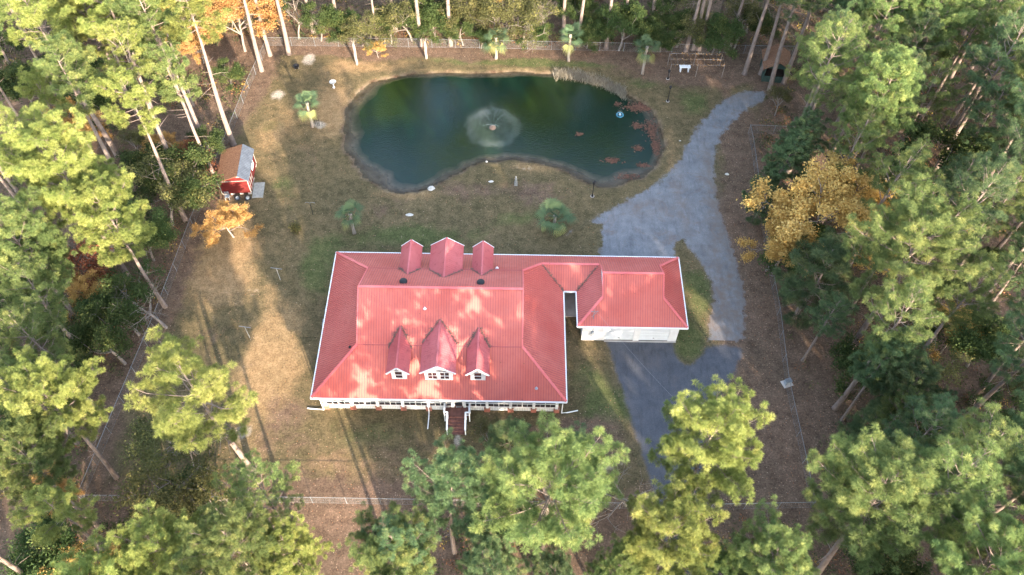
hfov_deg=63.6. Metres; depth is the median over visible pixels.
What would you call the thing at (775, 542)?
pine tree
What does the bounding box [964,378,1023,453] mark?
broadleaf tree
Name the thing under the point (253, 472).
pine tree
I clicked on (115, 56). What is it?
pine tree
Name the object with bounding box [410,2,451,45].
broadleaf tree
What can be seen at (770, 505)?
chain link fence
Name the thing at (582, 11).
pine tree
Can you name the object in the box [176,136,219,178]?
russet tree
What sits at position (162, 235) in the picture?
broadleaf tree
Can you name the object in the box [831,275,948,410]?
pine tree
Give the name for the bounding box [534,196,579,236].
palm tree
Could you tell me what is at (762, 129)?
chain link fence
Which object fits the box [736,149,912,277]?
autumn tree
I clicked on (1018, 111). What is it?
pine tree
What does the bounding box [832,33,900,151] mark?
pine tree
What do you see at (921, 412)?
pine tree
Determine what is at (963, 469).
pine tree
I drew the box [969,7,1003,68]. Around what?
pine tree
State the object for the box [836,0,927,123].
pine tree
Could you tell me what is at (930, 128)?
broadleaf tree
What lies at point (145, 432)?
broadleaf tree
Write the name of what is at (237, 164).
shed
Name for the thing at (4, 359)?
pine tree
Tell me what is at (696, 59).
vine arbor
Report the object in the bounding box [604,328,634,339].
garage door
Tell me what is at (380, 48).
autumn tree
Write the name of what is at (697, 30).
broadleaf tree
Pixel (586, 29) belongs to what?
broadleaf tree
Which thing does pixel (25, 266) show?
pine tree
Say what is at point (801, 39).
pine tree
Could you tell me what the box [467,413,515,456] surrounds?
broadleaf tree
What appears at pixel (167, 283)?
chain link fence
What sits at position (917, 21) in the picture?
pine tree
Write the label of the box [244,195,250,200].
tyre
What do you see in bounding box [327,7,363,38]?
broadleaf tree
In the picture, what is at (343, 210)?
palm tree
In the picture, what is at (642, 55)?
palm tree
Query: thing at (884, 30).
pine tree
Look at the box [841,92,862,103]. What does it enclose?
broadleaf tree
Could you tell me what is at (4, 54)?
pine tree
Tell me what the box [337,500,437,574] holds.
pine tree
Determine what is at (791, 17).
pine tree
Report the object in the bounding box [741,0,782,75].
pine tree
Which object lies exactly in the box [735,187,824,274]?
autumn tree
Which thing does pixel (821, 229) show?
broadleaf tree
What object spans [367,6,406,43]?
broadleaf tree
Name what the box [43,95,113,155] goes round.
autumn tree
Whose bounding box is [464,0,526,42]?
broadleaf tree
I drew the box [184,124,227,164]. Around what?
broadleaf tree
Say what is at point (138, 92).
pine tree
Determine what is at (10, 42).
broadleaf tree
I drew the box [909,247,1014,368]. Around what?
pine tree
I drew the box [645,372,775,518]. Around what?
pine tree
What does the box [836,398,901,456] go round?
tree
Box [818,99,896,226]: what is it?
pine tree
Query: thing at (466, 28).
broadleaf tree
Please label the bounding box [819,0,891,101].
pine tree
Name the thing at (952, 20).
pine tree
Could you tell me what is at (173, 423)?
pine tree
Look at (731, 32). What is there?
broadleaf tree
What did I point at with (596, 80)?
reeds
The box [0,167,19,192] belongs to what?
pine tree
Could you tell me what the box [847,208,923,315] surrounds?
pine tree
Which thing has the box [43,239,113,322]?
russet tree
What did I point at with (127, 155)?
broadleaf tree
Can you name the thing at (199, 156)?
broadleaf tree
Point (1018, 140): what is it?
pine tree
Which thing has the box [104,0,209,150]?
pine tree
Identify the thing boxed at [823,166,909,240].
broadleaf tree
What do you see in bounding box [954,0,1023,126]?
pine tree
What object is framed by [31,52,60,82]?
broadleaf tree
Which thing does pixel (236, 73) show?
broadleaf tree
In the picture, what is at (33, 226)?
pine tree
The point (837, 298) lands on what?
pine tree
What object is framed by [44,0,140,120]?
pine tree
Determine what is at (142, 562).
broadleaf tree
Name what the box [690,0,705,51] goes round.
pine tree
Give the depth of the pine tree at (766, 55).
102.13 m
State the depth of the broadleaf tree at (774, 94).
100.22 m
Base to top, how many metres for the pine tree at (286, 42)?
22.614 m
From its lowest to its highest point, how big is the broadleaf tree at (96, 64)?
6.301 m
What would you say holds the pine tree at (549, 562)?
on the ground
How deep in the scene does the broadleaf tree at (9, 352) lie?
76.50 m
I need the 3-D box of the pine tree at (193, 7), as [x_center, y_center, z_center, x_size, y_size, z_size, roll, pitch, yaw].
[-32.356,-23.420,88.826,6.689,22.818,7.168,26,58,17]
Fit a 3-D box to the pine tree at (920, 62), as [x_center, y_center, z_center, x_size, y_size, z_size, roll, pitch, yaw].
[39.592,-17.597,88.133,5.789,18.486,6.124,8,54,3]
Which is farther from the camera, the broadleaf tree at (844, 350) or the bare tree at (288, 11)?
the bare tree at (288, 11)
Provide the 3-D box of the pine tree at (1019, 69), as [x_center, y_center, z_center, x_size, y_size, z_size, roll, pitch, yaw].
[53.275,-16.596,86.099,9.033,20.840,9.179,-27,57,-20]
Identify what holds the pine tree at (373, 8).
on the ground
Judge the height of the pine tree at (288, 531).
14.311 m
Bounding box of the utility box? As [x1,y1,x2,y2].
[780,378,793,387]
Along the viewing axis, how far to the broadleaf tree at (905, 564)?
64.45 m
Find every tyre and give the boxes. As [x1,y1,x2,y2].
[234,195,240,200]
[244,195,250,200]
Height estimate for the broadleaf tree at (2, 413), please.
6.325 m
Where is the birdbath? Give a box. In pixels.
[329,79,335,87]
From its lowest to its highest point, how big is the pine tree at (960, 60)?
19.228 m
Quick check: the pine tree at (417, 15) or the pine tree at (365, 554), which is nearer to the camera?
the pine tree at (365, 554)
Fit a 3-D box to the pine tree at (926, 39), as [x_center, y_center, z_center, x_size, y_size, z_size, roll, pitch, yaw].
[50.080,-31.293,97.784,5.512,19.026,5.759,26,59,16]
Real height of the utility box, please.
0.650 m
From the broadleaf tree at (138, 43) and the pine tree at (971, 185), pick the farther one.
the broadleaf tree at (138, 43)
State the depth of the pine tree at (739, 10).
105.02 m
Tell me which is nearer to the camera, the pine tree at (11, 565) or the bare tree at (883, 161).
the pine tree at (11, 565)
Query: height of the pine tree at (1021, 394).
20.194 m
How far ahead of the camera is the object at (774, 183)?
88.18 m
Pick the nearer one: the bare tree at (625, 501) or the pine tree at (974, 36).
the bare tree at (625, 501)
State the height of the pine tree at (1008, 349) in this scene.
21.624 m
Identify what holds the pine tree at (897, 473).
on the ground
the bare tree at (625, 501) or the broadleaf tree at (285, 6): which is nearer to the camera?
the bare tree at (625, 501)
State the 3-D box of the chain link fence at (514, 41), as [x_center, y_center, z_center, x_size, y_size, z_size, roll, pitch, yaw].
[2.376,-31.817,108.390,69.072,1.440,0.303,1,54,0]
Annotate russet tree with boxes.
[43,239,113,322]
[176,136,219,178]
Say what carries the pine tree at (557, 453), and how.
on the ground
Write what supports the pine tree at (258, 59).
on the ground
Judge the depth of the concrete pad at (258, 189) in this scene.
93.82 m
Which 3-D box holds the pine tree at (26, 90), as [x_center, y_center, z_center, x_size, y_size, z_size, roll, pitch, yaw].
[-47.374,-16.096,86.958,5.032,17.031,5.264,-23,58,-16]
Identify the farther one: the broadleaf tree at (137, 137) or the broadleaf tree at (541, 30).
the broadleaf tree at (541, 30)
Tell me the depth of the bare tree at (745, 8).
109.03 m
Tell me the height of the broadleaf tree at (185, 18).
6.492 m
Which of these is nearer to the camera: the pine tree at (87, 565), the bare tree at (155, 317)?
the pine tree at (87, 565)
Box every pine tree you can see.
[0,0,57,94]
[0,3,10,63]
[0,47,40,152]
[0,101,94,260]
[0,101,133,277]
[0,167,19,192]
[0,177,29,211]
[0,184,80,320]
[0,251,99,375]
[0,293,100,410]
[0,344,119,479]
[0,348,80,446]
[0,409,100,528]
[0,544,28,573]
[4,0,61,58]
[4,0,120,157]
[6,478,118,566]
[11,9,29,35]
[14,60,74,152]
[27,28,131,199]
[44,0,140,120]
[47,524,155,574]
[55,166,167,308]
[74,0,162,133]
[86,65,188,221]
[88,17,170,151]
[92,4,130,86]
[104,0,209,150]
[104,498,220,574]
[118,0,198,137]
[123,324,259,473]
[131,41,217,185]
[146,0,194,106]
[155,0,236,146]
[171,489,287,574]
[210,448,304,526]
[236,510,333,574]
[237,0,264,71]
[254,0,272,56]
[275,0,291,55]
[304,0,315,33]
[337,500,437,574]
[356,511,441,574]
[368,0,377,41]
[399,427,508,554]
[414,0,423,46]
[446,0,453,46]
[454,514,534,574]
[468,408,630,555]
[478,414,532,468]
[528,542,575,574]
[547,420,599,504]
[561,0,565,40]
[576,0,584,47]
[582,528,653,574]
[603,0,612,49]
[611,468,730,574]
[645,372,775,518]
[651,0,656,16]
[683,0,700,52]
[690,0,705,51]
[696,0,711,51]
[698,535,774,574]
[720,0,725,12]
[720,493,835,574]
[728,0,746,45]
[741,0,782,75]
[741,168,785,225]
[758,3,781,75]
[761,128,823,207]
[768,0,829,90]
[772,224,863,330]
[774,106,834,183]
[781,0,828,84]
[784,10,872,126]
[784,13,869,175]
[801,290,859,361]
[802,421,977,574]
[803,8,856,112]
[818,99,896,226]
[819,0,844,27]
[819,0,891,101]
[822,436,872,473]
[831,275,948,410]
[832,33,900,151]
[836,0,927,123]
[836,42,927,175]
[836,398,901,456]
[840,172,998,348]
[840,326,930,421]
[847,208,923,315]
[848,133,945,264]
[852,1,898,78]
[855,48,936,170]
[866,354,958,446]
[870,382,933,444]
[871,4,907,59]
[871,392,976,493]
[883,8,950,109]
[887,58,971,169]
[888,433,1007,553]
[892,150,1023,312]
[899,0,984,57]
[905,397,1023,534]
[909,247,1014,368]
[913,151,991,261]
[915,491,1023,574]
[919,0,999,119]
[920,0,968,51]
[933,5,1023,171]
[933,162,1023,303]
[936,0,1023,142]
[939,0,1012,99]
[949,309,1023,437]
[953,117,1023,259]
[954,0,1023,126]
[957,72,1023,150]
[965,408,1023,532]
[966,77,1023,222]
[968,291,1023,404]
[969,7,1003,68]
[981,49,1023,193]
[982,198,1023,302]
[984,224,1023,312]
[991,389,1023,478]
[995,175,1023,249]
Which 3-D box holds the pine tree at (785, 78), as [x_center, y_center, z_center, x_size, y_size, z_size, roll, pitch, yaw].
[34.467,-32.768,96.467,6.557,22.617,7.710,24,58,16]
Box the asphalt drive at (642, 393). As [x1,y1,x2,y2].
[600,339,748,574]
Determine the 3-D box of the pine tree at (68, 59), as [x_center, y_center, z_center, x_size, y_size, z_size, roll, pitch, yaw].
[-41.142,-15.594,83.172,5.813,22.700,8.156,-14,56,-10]
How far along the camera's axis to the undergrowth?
99.43 m
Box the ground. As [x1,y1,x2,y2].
[0,0,1023,574]
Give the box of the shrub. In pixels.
[285,220,300,234]
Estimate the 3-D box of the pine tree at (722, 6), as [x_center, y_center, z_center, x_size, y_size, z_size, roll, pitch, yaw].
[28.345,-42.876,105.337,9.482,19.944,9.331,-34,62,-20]
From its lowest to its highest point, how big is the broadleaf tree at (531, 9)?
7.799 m
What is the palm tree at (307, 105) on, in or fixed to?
on the ground
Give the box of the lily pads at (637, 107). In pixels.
[575,101,662,179]
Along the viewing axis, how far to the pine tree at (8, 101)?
89.54 m
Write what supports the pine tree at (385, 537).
on the ground
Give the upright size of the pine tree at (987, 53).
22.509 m
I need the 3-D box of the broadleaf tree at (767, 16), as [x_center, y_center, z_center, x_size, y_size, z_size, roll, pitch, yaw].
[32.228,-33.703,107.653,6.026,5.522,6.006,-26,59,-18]
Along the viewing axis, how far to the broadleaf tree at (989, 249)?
85.35 m
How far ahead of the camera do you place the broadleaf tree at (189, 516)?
66.94 m
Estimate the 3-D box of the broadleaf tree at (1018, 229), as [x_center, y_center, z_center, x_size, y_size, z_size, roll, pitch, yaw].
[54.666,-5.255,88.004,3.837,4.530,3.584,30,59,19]
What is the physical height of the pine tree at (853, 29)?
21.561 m
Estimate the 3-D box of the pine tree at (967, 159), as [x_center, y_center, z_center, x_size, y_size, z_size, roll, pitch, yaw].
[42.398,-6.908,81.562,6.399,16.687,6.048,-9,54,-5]
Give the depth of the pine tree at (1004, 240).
85.80 m
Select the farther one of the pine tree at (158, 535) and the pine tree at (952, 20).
the pine tree at (952, 20)
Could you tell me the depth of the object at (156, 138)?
93.23 m
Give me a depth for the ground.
87.44 m
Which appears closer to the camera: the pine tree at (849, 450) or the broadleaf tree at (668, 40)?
the pine tree at (849, 450)
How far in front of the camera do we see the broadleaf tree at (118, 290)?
81.84 m
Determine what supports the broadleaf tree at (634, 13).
on the ground
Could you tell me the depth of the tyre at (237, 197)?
92.96 m
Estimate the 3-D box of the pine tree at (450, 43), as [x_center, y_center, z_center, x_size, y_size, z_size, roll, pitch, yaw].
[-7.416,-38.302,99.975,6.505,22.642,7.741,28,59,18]
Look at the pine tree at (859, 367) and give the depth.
67.29 m
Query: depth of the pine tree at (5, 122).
72.29 m
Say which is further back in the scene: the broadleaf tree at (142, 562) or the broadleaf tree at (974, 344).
the broadleaf tree at (974, 344)
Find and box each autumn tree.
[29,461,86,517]
[38,530,122,574]
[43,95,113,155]
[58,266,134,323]
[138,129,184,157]
[159,0,207,40]
[176,20,223,64]
[187,198,263,248]
[198,0,285,51]
[363,41,387,57]
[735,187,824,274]
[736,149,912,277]
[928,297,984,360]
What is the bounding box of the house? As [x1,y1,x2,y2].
[307,237,688,434]
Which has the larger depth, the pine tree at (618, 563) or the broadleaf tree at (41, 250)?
the broadleaf tree at (41, 250)
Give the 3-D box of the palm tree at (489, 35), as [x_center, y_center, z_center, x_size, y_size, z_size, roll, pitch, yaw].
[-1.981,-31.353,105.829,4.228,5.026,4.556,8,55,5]
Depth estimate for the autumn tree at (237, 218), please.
86.78 m
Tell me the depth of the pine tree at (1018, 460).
60.80 m
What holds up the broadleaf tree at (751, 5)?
on the ground
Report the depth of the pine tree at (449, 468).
58.77 m
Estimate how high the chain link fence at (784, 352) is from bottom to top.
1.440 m
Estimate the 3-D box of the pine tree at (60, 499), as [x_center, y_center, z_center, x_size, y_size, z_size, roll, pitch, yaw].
[-31.971,18.939,62.091,4.703,16.662,4.927,21,57,14]
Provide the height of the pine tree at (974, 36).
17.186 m
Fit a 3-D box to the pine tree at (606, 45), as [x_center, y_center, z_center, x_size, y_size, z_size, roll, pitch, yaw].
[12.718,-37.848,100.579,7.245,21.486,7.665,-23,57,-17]
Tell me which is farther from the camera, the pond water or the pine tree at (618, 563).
the pond water
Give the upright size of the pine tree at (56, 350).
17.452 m
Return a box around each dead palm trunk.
[351,41,358,65]
[424,39,427,58]
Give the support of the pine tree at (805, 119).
on the ground
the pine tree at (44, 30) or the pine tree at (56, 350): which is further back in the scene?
the pine tree at (44, 30)
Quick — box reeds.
[552,66,626,100]
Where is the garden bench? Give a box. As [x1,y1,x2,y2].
[679,65,690,71]
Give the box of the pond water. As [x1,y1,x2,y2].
[345,72,663,192]
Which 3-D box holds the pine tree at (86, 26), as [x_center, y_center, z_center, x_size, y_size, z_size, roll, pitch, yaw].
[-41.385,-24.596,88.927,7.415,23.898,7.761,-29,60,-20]
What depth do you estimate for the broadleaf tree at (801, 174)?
89.58 m
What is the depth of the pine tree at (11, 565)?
62.22 m
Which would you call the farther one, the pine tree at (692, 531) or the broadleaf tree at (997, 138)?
the broadleaf tree at (997, 138)
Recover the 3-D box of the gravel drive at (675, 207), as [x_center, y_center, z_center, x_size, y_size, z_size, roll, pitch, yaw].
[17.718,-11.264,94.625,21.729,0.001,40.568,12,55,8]
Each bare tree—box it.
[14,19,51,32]
[101,274,167,340]
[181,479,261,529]
[280,0,321,38]
[504,0,554,53]
[587,462,665,543]
[729,0,768,33]
[866,146,922,195]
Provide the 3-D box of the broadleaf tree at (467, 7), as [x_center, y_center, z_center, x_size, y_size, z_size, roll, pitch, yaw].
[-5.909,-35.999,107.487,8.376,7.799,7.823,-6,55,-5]
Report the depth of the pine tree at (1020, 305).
69.17 m
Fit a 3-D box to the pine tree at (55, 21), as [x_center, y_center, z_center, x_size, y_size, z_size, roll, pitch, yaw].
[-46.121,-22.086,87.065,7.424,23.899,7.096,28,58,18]
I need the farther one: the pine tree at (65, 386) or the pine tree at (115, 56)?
the pine tree at (115, 56)
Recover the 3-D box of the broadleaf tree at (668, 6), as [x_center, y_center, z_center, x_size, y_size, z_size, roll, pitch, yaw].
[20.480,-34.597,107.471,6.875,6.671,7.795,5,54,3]
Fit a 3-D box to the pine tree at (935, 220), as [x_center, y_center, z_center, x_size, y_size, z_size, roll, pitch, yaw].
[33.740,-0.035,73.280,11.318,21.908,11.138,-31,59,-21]
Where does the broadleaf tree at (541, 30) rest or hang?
on the ground
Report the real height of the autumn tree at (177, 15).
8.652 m
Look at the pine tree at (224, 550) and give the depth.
54.82 m
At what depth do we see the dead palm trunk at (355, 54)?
105.38 m
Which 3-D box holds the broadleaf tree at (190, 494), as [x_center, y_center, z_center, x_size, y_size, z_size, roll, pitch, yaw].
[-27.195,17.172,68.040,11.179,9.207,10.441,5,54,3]
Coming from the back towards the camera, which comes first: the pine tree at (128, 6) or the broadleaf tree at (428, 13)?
the broadleaf tree at (428, 13)
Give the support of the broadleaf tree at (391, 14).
on the ground
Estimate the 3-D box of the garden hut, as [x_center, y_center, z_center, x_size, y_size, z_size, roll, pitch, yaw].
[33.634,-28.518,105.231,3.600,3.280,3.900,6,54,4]
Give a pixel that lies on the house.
(451, 330)
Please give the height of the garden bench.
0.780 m
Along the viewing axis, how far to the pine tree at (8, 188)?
83.64 m
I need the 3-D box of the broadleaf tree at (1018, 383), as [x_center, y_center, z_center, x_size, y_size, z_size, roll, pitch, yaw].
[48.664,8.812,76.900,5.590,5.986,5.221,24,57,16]
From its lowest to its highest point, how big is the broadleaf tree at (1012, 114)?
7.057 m
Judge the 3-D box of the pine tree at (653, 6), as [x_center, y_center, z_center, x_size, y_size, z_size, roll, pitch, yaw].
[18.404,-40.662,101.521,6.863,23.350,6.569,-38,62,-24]
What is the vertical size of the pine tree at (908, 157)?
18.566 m
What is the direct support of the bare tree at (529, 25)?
on the ground
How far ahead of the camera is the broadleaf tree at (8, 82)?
95.46 m
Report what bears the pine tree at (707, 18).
on the ground
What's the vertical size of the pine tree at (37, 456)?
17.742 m
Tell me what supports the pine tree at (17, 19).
on the ground
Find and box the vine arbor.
[667,52,724,76]
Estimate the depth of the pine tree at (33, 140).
70.56 m
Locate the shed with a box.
[216,144,256,194]
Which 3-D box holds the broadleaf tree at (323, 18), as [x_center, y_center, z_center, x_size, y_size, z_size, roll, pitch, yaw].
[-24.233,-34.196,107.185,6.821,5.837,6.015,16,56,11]
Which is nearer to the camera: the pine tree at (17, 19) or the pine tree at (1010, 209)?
the pine tree at (1010, 209)
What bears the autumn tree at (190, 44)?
on the ground
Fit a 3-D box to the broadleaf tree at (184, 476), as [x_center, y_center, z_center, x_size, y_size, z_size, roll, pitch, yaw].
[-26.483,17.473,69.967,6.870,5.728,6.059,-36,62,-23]
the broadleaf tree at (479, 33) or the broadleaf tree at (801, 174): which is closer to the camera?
the broadleaf tree at (801, 174)
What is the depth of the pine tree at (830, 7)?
102.03 m
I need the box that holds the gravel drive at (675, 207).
[556,88,771,343]
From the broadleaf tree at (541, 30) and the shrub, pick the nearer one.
the shrub
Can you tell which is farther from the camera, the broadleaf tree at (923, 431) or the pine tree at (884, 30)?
the pine tree at (884, 30)
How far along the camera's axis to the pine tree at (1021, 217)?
77.53 m
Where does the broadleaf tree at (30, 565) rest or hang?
on the ground
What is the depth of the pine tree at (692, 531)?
54.56 m
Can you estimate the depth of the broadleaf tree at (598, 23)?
105.71 m
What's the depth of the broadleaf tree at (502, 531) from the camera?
67.65 m
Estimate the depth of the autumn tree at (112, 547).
64.47 m
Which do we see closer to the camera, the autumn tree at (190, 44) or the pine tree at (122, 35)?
the pine tree at (122, 35)
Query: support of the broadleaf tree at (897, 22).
on the ground
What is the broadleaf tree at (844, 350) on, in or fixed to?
on the ground
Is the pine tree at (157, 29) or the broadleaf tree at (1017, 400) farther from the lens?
the pine tree at (157, 29)
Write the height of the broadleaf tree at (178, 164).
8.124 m
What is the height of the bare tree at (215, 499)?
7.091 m
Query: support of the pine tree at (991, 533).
on the ground
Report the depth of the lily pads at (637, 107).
100.04 m
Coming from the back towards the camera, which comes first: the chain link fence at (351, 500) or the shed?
the shed
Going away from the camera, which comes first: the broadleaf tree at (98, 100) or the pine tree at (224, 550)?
the pine tree at (224, 550)
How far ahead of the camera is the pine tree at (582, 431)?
66.73 m
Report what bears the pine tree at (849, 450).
on the ground
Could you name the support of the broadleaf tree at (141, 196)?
on the ground
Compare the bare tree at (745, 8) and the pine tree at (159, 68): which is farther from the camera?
the bare tree at (745, 8)
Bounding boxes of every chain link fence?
[77,495,626,508]
[79,44,264,497]
[268,37,793,54]
[712,502,814,508]
[748,125,795,148]
[752,143,813,506]
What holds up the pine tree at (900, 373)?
on the ground
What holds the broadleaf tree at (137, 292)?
on the ground
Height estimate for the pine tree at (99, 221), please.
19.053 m
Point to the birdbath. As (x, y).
(333, 81)
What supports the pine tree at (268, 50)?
on the ground
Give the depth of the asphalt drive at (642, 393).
80.06 m
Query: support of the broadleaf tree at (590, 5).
on the ground
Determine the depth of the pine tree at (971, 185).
69.65 m
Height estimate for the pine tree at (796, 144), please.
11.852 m
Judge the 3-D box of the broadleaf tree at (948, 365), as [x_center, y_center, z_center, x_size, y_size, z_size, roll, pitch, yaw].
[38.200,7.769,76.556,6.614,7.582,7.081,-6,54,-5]
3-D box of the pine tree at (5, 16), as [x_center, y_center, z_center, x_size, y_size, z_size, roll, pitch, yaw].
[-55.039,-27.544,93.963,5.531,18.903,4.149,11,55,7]
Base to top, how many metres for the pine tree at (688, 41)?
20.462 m
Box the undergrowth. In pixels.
[0,0,1023,574]
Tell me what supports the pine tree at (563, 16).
on the ground
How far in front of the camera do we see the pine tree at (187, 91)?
95.36 m
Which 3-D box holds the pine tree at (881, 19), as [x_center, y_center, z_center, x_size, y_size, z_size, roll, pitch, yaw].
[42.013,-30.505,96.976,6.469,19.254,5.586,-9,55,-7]
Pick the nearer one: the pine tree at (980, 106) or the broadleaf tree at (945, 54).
the pine tree at (980, 106)
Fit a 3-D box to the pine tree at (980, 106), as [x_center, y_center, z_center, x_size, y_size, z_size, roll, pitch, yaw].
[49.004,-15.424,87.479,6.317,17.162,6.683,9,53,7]
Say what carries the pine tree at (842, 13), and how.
on the ground
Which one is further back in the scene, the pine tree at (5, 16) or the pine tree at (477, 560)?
the pine tree at (5, 16)
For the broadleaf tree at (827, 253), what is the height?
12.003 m
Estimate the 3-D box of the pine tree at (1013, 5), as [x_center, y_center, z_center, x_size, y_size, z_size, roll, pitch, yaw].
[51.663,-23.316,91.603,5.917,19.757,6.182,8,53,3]
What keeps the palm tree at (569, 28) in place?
on the ground
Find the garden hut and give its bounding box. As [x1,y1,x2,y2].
[760,44,791,82]
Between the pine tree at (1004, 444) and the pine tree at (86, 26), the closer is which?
the pine tree at (1004, 444)
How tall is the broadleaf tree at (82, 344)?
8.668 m
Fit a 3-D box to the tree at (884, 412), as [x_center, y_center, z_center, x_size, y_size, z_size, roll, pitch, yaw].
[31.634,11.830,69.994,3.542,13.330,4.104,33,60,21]
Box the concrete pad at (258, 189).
[252,182,264,197]
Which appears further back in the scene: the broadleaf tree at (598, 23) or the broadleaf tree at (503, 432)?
the broadleaf tree at (598, 23)
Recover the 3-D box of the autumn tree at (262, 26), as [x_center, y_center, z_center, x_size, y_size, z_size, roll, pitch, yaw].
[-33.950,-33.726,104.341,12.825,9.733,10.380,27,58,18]
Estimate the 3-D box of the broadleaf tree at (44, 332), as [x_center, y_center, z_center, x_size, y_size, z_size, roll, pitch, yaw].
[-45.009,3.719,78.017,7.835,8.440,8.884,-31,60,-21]
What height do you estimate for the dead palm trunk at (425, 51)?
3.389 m
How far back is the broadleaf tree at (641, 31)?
106.02 m
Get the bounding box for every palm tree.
[292,90,320,127]
[333,198,364,234]
[481,27,510,59]
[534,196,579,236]
[559,21,585,61]
[634,34,660,74]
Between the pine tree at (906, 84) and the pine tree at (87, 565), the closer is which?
the pine tree at (87, 565)
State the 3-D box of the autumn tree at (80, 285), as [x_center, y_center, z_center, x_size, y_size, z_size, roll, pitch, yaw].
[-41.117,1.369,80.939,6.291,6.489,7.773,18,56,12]
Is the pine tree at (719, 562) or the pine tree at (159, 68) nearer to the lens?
the pine tree at (719, 562)
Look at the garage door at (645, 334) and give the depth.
81.76 m
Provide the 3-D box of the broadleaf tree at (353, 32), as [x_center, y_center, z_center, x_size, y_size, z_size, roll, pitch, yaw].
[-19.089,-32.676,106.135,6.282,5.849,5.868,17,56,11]
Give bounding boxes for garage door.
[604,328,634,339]
[639,329,669,339]
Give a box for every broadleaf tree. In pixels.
[0,23,25,63]
[0,57,61,103]
[0,230,70,300]
[0,278,72,371]
[0,330,38,379]
[0,378,72,443]
[0,505,87,574]
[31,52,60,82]
[51,77,117,132]
[53,296,138,375]
[57,50,106,86]
[70,266,156,340]
[91,13,162,62]
[100,427,251,556]
[106,194,146,249]
[107,197,183,278]
[111,276,144,303]
[114,127,145,149]
[115,139,182,200]
[115,544,180,574]
[117,411,202,492]
[126,143,216,225]
[134,141,223,221]
[155,461,242,521]
[164,498,217,572]
[174,1,203,45]
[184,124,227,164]
[211,57,246,92]
[248,0,290,23]
[296,0,343,42]
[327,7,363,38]
[337,6,386,52]
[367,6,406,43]
[371,0,420,47]
[397,0,441,41]
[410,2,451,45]
[437,0,496,33]
[442,15,474,45]
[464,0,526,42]
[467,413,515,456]
[472,25,493,48]
[476,488,533,540]
[505,0,563,51]
[514,9,554,49]
[555,0,607,32]
[570,16,607,52]
[576,2,625,42]
[599,0,669,50]
[632,11,685,52]
[634,18,662,51]
[645,0,693,37]
[674,0,714,47]
[692,10,747,59]
[720,0,772,47]
[741,7,781,38]
[752,219,853,276]
[763,83,792,115]
[781,164,821,214]
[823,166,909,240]
[825,327,914,403]
[840,515,937,574]
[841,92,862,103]
[859,0,933,24]
[876,410,999,514]
[888,115,999,238]
[900,338,974,402]
[906,33,959,73]
[923,301,1023,367]
[938,124,1012,160]
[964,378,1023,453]
[971,245,1009,273]
[1001,111,1022,161]
[1004,223,1023,244]
[1005,362,1023,399]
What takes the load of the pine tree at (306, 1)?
on the ground
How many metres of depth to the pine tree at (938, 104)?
86.10 m
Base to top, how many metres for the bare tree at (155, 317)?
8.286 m

